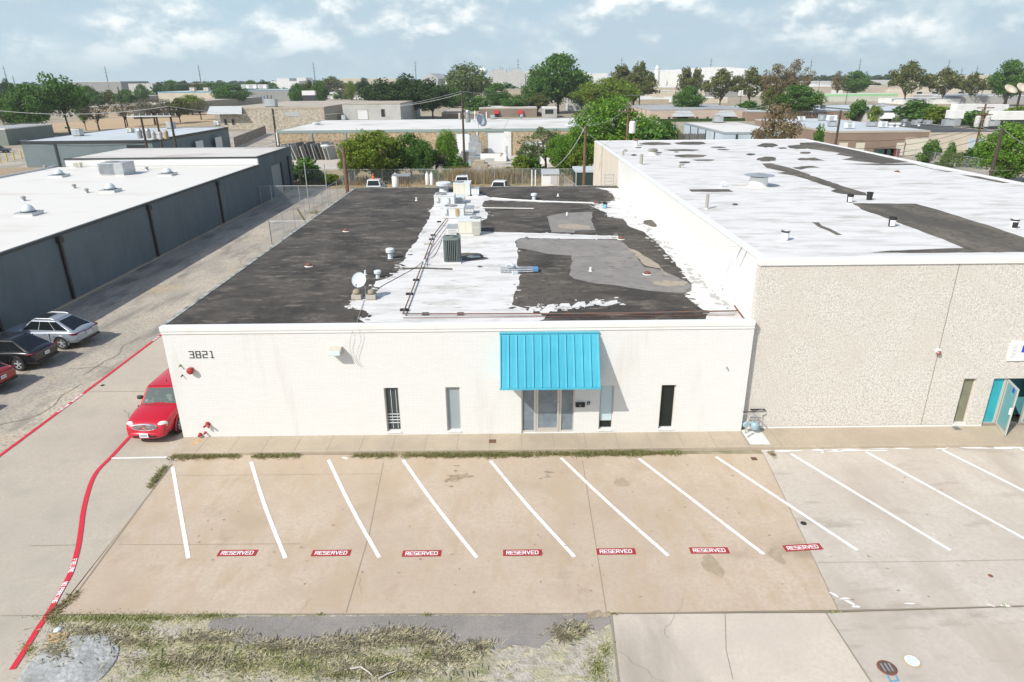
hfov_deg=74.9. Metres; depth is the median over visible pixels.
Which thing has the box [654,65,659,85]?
white silo
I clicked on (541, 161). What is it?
yard equipment
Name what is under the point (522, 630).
asphalt strip
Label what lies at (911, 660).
manhole cover
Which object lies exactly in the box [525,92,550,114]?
tree
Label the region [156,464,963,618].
oil stains
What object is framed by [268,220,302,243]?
chain link fence
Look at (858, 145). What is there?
door
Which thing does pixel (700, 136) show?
wooden fence
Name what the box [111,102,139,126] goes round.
tree
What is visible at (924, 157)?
bush
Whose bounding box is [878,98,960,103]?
white canopy
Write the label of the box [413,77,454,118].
tree
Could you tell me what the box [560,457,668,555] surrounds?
parking line
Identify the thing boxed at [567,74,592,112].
tree
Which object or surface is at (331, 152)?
stone slab
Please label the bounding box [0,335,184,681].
driveway
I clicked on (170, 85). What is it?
tree
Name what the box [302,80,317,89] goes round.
tree
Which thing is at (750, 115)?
dark brick shop
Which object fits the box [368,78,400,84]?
pale horizon shed
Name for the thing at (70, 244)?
slate grey warehouse
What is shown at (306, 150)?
stone slab
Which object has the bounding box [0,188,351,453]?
alley
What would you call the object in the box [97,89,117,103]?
tree
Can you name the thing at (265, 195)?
chain link fence
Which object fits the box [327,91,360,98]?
distant warehouse
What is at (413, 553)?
reserved marking
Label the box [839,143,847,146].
door
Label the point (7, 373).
red hatchback
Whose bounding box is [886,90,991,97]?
cream dock building
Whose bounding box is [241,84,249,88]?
rooftop unit
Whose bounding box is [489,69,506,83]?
gabled hall
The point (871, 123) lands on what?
rooftop unit
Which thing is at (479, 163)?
yard equipment
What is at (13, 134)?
building
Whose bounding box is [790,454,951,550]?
parking line
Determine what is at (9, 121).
tree
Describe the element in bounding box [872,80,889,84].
white roofs
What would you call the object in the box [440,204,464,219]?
rooftop unit
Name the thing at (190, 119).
field
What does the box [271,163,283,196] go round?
garage door
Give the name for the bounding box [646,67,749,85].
white hangar
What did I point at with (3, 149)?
parked car
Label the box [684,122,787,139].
white ribbed shop
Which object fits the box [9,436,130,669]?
fire lane line
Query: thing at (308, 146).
stone slab
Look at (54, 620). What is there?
verge grass
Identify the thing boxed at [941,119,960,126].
rooftop unit
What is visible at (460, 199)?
duct box
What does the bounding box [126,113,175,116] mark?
cross beam
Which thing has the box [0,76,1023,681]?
ground
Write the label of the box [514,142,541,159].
tree
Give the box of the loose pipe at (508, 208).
[480,207,533,208]
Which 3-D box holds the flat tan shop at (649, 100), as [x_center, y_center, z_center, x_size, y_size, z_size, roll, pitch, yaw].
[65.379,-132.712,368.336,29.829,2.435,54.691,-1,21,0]
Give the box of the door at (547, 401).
[536,390,558,431]
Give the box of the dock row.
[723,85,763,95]
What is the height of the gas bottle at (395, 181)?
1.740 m
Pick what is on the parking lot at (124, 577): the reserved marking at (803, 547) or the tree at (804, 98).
the reserved marking at (803, 547)
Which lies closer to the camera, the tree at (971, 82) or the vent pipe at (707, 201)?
the vent pipe at (707, 201)
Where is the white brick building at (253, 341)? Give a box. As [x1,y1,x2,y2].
[159,185,755,436]
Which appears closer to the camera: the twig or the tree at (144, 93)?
the twig
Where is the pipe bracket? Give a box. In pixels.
[743,409,766,427]
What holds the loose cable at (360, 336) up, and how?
hanging from the white brick building at (253, 341)
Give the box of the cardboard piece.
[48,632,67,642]
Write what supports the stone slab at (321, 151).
on the service road at (330, 164)
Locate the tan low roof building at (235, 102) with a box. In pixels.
[78,97,262,119]
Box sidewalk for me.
[171,425,1023,455]
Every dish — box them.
[352,272,365,298]
[476,113,486,128]
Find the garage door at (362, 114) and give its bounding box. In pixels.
[357,109,367,118]
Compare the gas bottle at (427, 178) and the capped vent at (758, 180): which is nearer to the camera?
the capped vent at (758, 180)
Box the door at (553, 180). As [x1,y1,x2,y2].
[550,176,556,185]
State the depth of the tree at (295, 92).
307.17 m
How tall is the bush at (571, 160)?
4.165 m
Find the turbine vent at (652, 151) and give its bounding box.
[648,148,657,155]
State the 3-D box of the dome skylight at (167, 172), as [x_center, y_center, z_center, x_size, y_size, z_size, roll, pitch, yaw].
[-33.324,-16.390,64.669,1.370,0.720,1.370,-1,21,0]
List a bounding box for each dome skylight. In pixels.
[13,204,43,216]
[47,169,69,177]
[98,183,121,192]
[157,168,177,175]
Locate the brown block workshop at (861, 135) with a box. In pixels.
[755,118,930,155]
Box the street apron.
[612,613,868,681]
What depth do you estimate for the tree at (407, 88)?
224.08 m
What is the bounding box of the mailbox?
[575,402,584,406]
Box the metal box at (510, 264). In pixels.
[506,261,515,266]
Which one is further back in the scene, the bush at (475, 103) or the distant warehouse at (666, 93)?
the distant warehouse at (666, 93)
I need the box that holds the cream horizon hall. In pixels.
[339,78,367,84]
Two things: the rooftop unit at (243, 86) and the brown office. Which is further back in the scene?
the rooftop unit at (243, 86)
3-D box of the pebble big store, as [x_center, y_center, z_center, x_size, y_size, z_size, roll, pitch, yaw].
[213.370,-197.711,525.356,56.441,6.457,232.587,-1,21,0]
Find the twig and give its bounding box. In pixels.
[350,666,372,675]
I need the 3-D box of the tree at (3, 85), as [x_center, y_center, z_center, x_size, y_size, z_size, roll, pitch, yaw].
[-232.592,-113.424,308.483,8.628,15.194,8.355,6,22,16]
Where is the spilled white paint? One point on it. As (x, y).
(850, 602)
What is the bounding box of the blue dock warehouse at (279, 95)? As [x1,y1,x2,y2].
[243,89,290,102]
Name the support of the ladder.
on the white brick building at (253, 341)
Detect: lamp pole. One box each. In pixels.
[321,144,348,192]
[565,125,586,185]
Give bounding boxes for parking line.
[110,457,166,458]
[171,467,190,558]
[249,461,287,558]
[327,460,380,557]
[402,459,477,557]
[489,461,575,556]
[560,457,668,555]
[638,458,764,554]
[715,457,858,550]
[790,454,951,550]
[866,452,1023,538]
[942,449,1023,490]
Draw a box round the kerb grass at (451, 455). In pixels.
[148,449,680,487]
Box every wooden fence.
[233,126,265,146]
[678,133,704,139]
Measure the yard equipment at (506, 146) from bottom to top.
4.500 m
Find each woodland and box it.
[0,73,1008,87]
[18,82,539,101]
[559,79,993,97]
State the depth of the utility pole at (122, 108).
192.45 m
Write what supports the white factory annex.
on the ground at (564, 112)
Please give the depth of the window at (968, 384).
25.08 m
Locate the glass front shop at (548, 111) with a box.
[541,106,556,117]
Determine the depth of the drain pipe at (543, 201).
46.52 m
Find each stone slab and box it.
[287,143,295,159]
[290,145,299,159]
[295,142,303,159]
[299,146,305,158]
[302,144,309,158]
[305,141,314,159]
[310,143,319,159]
[313,146,321,159]
[317,144,324,159]
[320,141,328,159]
[325,142,337,159]
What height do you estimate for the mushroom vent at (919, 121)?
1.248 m
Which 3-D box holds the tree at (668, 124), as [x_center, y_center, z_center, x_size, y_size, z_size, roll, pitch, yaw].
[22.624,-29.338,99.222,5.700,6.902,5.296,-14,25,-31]
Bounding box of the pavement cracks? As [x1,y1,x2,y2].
[0,233,682,681]
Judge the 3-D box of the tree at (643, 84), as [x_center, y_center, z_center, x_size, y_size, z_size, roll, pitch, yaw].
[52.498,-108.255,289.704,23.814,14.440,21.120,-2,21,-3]
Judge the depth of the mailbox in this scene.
24.55 m
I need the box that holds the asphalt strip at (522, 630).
[207,614,610,649]
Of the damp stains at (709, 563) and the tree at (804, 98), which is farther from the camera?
the tree at (804, 98)
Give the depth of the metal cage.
75.69 m
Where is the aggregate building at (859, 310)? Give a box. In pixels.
[593,139,1023,435]
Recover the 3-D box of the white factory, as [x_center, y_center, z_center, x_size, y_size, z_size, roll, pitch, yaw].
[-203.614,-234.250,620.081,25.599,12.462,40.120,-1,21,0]
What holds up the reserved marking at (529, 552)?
on the parking lot at (124, 577)
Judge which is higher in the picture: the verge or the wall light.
the wall light
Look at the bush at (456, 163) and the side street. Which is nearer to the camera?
the bush at (456, 163)
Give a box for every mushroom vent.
[374,270,380,277]
[385,248,393,258]
[436,181,450,191]
[531,193,536,199]
[902,119,907,125]
[917,119,922,125]
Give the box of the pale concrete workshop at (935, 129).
[888,122,1001,150]
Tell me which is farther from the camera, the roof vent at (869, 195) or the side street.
the side street
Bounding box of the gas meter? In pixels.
[743,409,762,436]
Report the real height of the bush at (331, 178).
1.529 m
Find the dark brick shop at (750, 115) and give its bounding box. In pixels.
[732,106,850,120]
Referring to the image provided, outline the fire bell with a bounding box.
[186,367,193,374]
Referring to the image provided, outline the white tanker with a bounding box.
[986,111,1023,136]
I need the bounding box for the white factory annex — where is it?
[296,78,312,84]
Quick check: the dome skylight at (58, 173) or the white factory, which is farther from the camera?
the white factory
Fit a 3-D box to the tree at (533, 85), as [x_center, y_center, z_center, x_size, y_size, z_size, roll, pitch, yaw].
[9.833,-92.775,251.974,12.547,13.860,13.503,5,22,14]
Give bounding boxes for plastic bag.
[53,627,61,632]
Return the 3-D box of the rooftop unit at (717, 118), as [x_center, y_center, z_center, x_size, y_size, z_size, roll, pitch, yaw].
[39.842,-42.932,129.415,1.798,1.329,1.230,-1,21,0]
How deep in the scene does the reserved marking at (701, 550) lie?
18.97 m
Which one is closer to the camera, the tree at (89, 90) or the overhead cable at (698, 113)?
the overhead cable at (698, 113)
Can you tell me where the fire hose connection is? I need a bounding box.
[203,422,209,427]
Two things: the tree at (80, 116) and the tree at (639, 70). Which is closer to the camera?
the tree at (80, 116)
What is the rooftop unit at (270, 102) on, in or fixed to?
on the pebble panel warehouse at (254, 118)
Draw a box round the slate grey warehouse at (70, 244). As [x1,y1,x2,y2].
[0,146,294,331]
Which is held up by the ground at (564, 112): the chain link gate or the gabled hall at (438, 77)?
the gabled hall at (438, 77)
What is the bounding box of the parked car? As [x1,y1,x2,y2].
[0,145,11,152]
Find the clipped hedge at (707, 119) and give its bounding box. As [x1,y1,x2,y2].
[656,118,744,121]
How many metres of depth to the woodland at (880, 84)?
474.65 m
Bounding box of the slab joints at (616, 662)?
[1,455,1023,681]
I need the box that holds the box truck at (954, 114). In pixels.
[945,110,964,126]
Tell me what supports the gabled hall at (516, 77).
on the ground at (564, 112)
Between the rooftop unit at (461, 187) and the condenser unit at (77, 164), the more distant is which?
the condenser unit at (77, 164)
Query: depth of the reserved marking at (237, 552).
19.04 m
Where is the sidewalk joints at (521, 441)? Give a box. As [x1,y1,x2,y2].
[196,431,781,451]
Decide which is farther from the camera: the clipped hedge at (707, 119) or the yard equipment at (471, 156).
the clipped hedge at (707, 119)
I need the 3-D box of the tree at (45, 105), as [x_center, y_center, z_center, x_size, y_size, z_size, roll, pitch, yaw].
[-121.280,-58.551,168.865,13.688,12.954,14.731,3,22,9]
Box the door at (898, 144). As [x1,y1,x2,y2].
[896,143,905,154]
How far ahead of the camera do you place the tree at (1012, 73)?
278.54 m
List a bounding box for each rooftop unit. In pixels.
[71,128,83,135]
[96,161,135,175]
[126,128,134,132]
[165,121,175,128]
[214,120,220,125]
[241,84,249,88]
[248,84,258,88]
[258,84,268,88]
[264,99,277,106]
[434,192,455,207]
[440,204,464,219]
[453,180,470,195]
[458,215,481,234]
[712,115,723,122]
[797,116,804,120]
[818,114,825,120]
[826,115,837,120]
[827,121,837,126]
[844,122,854,128]
[866,121,877,126]
[878,121,887,127]
[911,120,921,125]
[923,120,932,124]
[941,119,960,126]
[983,120,1000,126]
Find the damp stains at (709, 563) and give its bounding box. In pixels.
[614,477,785,577]
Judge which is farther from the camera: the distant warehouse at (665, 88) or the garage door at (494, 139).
the distant warehouse at (665, 88)
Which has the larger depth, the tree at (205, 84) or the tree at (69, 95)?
the tree at (205, 84)
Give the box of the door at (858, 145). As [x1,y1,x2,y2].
[856,143,864,149]
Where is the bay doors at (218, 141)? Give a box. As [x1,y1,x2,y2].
[195,137,222,146]
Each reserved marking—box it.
[217,550,257,555]
[311,550,350,555]
[402,550,441,556]
[503,549,541,555]
[596,548,635,554]
[689,547,729,553]
[782,543,822,551]
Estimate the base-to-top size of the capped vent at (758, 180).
0.758 m
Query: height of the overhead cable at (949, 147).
3.547 m
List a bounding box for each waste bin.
[874,148,887,153]
[884,148,893,155]
[887,148,900,156]
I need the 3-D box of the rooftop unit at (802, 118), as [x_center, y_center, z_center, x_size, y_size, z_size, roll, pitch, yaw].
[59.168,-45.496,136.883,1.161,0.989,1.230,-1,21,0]
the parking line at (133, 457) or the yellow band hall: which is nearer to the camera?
the parking line at (133, 457)
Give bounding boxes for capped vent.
[632,138,638,145]
[744,173,774,187]
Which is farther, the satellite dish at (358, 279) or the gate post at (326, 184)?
the gate post at (326, 184)
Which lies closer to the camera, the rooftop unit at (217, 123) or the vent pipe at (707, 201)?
the vent pipe at (707, 201)
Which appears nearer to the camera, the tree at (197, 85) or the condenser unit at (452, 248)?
the condenser unit at (452, 248)
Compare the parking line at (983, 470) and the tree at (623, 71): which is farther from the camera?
the tree at (623, 71)
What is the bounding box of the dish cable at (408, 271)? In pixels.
[375,240,441,291]
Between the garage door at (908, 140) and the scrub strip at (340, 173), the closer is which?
the scrub strip at (340, 173)
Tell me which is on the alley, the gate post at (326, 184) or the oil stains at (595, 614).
the gate post at (326, 184)
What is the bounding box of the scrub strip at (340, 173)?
[294,169,572,188]
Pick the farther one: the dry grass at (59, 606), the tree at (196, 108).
the tree at (196, 108)
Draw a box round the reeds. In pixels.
[295,174,572,185]
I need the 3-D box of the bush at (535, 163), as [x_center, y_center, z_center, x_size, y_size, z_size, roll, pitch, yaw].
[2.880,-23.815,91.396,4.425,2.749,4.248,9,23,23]
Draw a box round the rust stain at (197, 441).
[191,438,202,444]
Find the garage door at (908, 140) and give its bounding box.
[902,137,928,155]
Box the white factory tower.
[276,78,296,80]
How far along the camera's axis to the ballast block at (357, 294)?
26.12 m
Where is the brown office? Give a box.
[479,105,536,116]
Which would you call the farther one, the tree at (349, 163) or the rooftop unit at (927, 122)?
the rooftop unit at (927, 122)
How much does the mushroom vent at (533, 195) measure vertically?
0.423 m
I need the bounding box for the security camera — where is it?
[935,348,941,355]
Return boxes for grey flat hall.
[913,93,1023,103]
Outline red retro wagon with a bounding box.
[126,368,181,438]
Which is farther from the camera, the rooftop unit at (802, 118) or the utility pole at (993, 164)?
the rooftop unit at (802, 118)
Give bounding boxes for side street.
[0,131,275,167]
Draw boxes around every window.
[381,109,384,116]
[384,388,401,432]
[446,387,460,432]
[545,109,553,113]
[598,386,613,430]
[658,385,675,429]
[953,379,974,424]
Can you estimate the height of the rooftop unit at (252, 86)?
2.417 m
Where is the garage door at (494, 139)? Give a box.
[487,132,503,152]
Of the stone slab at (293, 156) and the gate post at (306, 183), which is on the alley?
the gate post at (306, 183)
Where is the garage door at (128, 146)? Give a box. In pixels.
[126,145,145,147]
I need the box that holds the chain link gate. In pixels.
[270,185,327,204]
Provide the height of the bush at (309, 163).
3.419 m
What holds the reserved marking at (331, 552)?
on the parking lot at (124, 577)
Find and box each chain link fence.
[259,185,272,204]
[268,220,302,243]
[269,170,355,241]
[298,168,572,184]
[896,147,1023,180]
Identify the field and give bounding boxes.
[48,112,214,132]
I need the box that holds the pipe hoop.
[531,167,535,185]
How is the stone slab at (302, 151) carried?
on the service road at (330, 164)
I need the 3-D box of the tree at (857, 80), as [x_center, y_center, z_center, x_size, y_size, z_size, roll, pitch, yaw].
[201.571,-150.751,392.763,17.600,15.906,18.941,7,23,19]
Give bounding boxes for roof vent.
[781,230,789,240]
[847,194,853,202]
[866,192,873,199]
[888,216,897,226]
[1009,218,1019,228]
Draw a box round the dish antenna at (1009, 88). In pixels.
[1004,84,1017,103]
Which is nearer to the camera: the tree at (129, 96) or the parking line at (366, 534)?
the parking line at (366, 534)
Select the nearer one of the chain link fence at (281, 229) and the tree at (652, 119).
the chain link fence at (281, 229)
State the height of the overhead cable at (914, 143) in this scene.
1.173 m
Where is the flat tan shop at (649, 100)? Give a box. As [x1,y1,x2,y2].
[625,96,668,103]
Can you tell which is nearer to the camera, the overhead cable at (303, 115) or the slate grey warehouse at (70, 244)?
the slate grey warehouse at (70, 244)
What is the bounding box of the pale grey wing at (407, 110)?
[342,100,420,119]
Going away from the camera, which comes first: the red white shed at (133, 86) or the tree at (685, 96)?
the tree at (685, 96)
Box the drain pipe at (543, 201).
[492,197,593,203]
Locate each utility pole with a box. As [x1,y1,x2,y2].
[117,87,126,127]
[136,115,151,147]
[151,113,168,147]
[160,106,178,147]
[272,108,276,146]
[458,91,470,162]
[619,107,637,139]
[834,110,841,144]
[970,104,994,165]
[989,128,1003,175]
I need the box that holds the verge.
[41,614,616,681]
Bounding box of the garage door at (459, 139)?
[455,133,469,155]
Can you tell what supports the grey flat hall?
on the ground at (564, 112)
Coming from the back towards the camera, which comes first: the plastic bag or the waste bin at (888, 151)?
the waste bin at (888, 151)
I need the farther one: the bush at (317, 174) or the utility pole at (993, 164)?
the bush at (317, 174)
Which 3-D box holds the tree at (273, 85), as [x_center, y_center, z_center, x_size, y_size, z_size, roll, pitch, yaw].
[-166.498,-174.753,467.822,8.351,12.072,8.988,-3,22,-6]
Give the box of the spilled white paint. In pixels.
[342,447,1021,607]
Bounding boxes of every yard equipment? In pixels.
[459,150,480,167]
[468,135,481,153]
[473,159,487,170]
[480,153,506,161]
[503,132,510,159]
[523,146,550,163]
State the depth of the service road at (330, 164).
106.72 m
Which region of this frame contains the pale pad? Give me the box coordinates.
[741,429,769,444]
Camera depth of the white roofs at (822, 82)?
654.66 m
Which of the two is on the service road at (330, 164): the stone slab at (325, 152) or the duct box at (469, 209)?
the stone slab at (325, 152)
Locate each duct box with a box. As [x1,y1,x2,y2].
[446,224,457,234]
[456,195,464,203]
[465,205,473,213]
[471,187,478,195]
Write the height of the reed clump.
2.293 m
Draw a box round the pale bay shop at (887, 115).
[814,105,910,121]
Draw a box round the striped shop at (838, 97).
[818,93,897,101]
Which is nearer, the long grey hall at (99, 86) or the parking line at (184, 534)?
the parking line at (184, 534)
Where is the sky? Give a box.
[0,0,1023,83]
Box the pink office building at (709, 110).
[630,104,746,118]
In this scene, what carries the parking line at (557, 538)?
on the parking lot at (124, 577)
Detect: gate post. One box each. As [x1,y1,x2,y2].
[304,162,309,209]
[324,164,328,205]
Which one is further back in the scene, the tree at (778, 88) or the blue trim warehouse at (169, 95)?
the blue trim warehouse at (169, 95)
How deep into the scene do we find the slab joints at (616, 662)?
16.85 m
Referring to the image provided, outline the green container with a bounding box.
[572,166,593,185]
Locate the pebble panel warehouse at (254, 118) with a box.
[207,100,362,129]
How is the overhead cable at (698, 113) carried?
attached to the utility pole at (632, 126)
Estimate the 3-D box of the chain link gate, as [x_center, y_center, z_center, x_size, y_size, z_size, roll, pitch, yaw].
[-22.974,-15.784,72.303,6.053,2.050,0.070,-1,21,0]
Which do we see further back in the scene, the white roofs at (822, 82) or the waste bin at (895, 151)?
the white roofs at (822, 82)
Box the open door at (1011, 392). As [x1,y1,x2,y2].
[995,379,1018,435]
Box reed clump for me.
[437,165,530,184]
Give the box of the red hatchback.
[0,362,17,385]
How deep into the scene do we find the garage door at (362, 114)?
198.68 m
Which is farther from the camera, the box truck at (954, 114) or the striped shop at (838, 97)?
the striped shop at (838, 97)
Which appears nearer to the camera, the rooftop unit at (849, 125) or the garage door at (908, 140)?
the garage door at (908, 140)
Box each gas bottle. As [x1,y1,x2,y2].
[392,172,398,186]
[425,171,428,185]
[430,171,433,185]
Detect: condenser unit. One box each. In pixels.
[72,162,82,167]
[443,234,461,263]
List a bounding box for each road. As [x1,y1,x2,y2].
[292,155,593,168]
[827,607,1023,681]
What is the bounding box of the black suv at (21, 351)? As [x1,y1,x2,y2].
[0,332,58,370]
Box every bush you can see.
[293,156,320,182]
[308,170,323,182]
[320,173,341,184]
[370,159,405,179]
[428,169,441,180]
[440,166,448,180]
[446,156,470,170]
[461,95,491,110]
[511,154,531,176]
[528,156,545,174]
[549,159,573,173]
[559,147,590,175]
[638,124,673,139]
[734,100,766,109]
[813,123,824,141]
[844,99,869,120]
[866,105,883,120]
[890,99,936,122]
[915,139,942,162]
[919,105,949,124]
[940,142,956,165]
[958,147,984,166]
[961,110,988,129]
[1003,106,1023,110]
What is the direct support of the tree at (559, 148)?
on the scrub strip at (340, 173)
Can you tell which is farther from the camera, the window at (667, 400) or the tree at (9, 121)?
the tree at (9, 121)
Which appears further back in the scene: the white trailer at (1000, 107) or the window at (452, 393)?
the white trailer at (1000, 107)
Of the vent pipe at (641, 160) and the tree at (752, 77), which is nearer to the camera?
the vent pipe at (641, 160)
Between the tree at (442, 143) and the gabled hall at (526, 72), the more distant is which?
the gabled hall at (526, 72)
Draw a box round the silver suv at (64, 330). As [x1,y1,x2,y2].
[0,312,99,349]
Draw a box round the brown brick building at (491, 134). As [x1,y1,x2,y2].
[276,117,678,156]
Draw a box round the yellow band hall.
[908,75,991,82]
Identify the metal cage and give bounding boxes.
[392,174,410,186]
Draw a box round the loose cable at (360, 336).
[350,301,363,365]
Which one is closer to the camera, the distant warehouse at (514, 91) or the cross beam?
the cross beam
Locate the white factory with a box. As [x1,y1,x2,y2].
[270,81,305,88]
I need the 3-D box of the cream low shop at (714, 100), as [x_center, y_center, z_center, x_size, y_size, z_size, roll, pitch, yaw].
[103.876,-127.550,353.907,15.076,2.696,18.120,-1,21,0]
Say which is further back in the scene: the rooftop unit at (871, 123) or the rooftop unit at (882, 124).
the rooftop unit at (871, 123)
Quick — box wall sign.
[1006,341,1023,360]
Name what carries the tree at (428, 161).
on the scrub strip at (340, 173)
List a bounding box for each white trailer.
[302,91,316,100]
[950,104,982,126]
[981,104,1008,112]
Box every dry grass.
[42,449,775,621]
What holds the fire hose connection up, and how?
attached to the white brick building at (253, 341)
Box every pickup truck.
[365,178,386,187]
[452,175,471,183]
[492,180,510,185]
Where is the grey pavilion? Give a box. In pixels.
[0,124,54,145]
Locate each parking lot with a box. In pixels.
[58,454,836,613]
[761,447,1023,609]
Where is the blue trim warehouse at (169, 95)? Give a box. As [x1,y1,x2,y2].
[157,90,235,100]
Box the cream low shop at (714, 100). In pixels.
[691,97,727,102]
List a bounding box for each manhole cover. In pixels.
[876,660,897,675]
[903,654,921,667]
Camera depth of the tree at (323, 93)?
306.98 m
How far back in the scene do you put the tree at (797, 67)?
269.00 m
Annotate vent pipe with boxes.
[638,154,643,164]
[704,194,709,208]
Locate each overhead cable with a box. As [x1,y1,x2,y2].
[0,116,123,123]
[5,106,166,113]
[169,91,460,115]
[464,107,625,119]
[632,106,764,113]
[841,123,980,140]
[858,126,979,148]
[884,131,978,154]
[901,134,996,156]
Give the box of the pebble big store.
[750,84,899,93]
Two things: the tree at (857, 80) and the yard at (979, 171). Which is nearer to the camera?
the yard at (979, 171)
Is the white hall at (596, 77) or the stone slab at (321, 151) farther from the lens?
the white hall at (596, 77)
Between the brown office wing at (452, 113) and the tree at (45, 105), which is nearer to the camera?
the tree at (45, 105)
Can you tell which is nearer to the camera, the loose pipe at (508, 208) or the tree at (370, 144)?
the loose pipe at (508, 208)
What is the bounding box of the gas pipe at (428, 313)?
[400,218,742,317]
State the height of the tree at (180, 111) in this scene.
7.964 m
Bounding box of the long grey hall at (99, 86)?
[70,81,148,93]
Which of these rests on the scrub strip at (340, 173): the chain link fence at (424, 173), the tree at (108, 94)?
the chain link fence at (424, 173)
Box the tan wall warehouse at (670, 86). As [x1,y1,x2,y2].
[658,85,701,89]
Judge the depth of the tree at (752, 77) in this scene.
287.94 m
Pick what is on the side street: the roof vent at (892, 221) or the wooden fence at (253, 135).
the wooden fence at (253, 135)
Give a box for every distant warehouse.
[105,95,158,104]
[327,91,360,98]
[475,89,528,97]
[611,86,680,91]
[641,90,705,97]
[705,86,738,96]
[888,87,960,90]
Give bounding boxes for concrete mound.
[18,632,119,681]
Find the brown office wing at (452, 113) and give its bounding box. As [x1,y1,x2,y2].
[441,107,479,118]
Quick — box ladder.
[500,266,537,272]
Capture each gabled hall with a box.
[421,73,444,87]
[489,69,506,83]
[507,69,524,88]
[525,69,539,86]
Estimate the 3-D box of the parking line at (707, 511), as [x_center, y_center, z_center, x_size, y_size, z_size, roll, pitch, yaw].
[5.772,5.065,21.202,0.115,0.001,5.775,-11,24,-25]
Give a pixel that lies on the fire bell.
(190, 370)
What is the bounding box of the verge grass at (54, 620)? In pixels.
[14,603,1007,681]
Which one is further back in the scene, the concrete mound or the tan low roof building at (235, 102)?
the tan low roof building at (235, 102)
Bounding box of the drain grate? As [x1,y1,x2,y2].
[950,426,961,429]
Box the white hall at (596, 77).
[585,73,606,83]
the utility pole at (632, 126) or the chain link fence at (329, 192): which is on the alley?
the chain link fence at (329, 192)
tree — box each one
[0,78,14,99]
[0,82,61,123]
[0,105,37,124]
[33,71,87,133]
[73,87,91,130]
[73,102,111,130]
[80,85,98,105]
[88,90,109,104]
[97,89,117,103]
[111,88,138,103]
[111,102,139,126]
[127,97,171,124]
[133,84,149,101]
[152,82,164,93]
[160,80,177,90]
[161,97,191,122]
[172,94,206,114]
[173,80,192,90]
[188,81,201,90]
[190,100,212,119]
[199,82,212,90]
[210,81,224,89]
[210,83,253,102]
[244,80,255,83]
[269,82,278,88]
[288,82,307,100]
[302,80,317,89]
[308,79,329,100]
[322,75,345,91]
[336,128,408,177]
[337,138,365,179]
[339,84,347,99]
[345,80,356,99]
[355,77,370,95]
[355,77,401,100]
[379,73,430,109]
[391,132,424,179]
[408,139,438,176]
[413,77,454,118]
[423,148,447,169]
[434,129,460,169]
[440,61,492,102]
[443,87,468,108]
[482,82,511,105]
[499,94,530,106]
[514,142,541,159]
[516,127,561,168]
[520,75,554,107]
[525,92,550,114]
[526,51,592,112]
[541,132,581,171]
[556,124,605,165]
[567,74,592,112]
[567,76,642,106]
[568,93,649,153]
[608,63,630,91]
[609,73,660,104]
[629,60,658,104]
[642,115,665,130]
[658,119,685,139]
[671,85,707,106]
[676,66,693,90]
[692,67,704,92]
[699,67,741,104]
[736,66,767,100]
[750,102,804,138]
[759,63,797,94]
[759,86,785,110]
[769,83,827,111]
[782,59,816,91]
[831,70,847,92]
[840,70,871,92]
[887,59,933,98]
[928,66,964,98]
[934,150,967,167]
[959,71,988,95]
[969,121,1023,179]
[983,58,1023,103]
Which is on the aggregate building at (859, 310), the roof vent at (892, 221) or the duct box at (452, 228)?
the roof vent at (892, 221)
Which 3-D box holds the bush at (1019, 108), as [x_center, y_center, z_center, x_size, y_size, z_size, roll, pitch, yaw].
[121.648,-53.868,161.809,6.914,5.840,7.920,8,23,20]
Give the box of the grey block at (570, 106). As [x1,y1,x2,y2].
[565,100,580,110]
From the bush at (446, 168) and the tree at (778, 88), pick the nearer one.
the bush at (446, 168)
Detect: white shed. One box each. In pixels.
[128,83,166,92]
[541,169,558,185]
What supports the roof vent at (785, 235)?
on the aggregate building at (859, 310)
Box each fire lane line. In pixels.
[0,334,160,455]
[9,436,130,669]
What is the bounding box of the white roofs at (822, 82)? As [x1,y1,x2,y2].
[800,81,833,83]
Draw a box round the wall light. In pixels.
[328,346,342,355]
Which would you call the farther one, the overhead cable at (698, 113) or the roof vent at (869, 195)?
the overhead cable at (698, 113)
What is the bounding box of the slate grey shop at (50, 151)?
[20,127,230,166]
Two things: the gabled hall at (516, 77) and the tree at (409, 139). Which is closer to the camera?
the tree at (409, 139)
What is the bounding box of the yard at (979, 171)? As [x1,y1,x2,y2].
[954,167,1023,182]
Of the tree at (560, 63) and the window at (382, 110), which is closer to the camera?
the window at (382, 110)
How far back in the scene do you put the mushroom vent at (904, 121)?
134.71 m
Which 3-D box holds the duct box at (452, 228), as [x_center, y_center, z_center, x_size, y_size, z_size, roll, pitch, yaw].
[-3.288,-6.212,37.308,0.649,0.414,1.056,-1,21,0]
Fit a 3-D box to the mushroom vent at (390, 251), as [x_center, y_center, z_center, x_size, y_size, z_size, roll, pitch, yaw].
[-5.862,-4.219,32.174,0.420,0.491,0.420,-1,21,0]
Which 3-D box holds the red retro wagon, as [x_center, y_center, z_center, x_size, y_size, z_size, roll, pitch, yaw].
[-13.526,2.090,26.469,2.112,2.053,4.565,-1,21,0]
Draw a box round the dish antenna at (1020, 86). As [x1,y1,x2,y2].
[1016,83,1023,106]

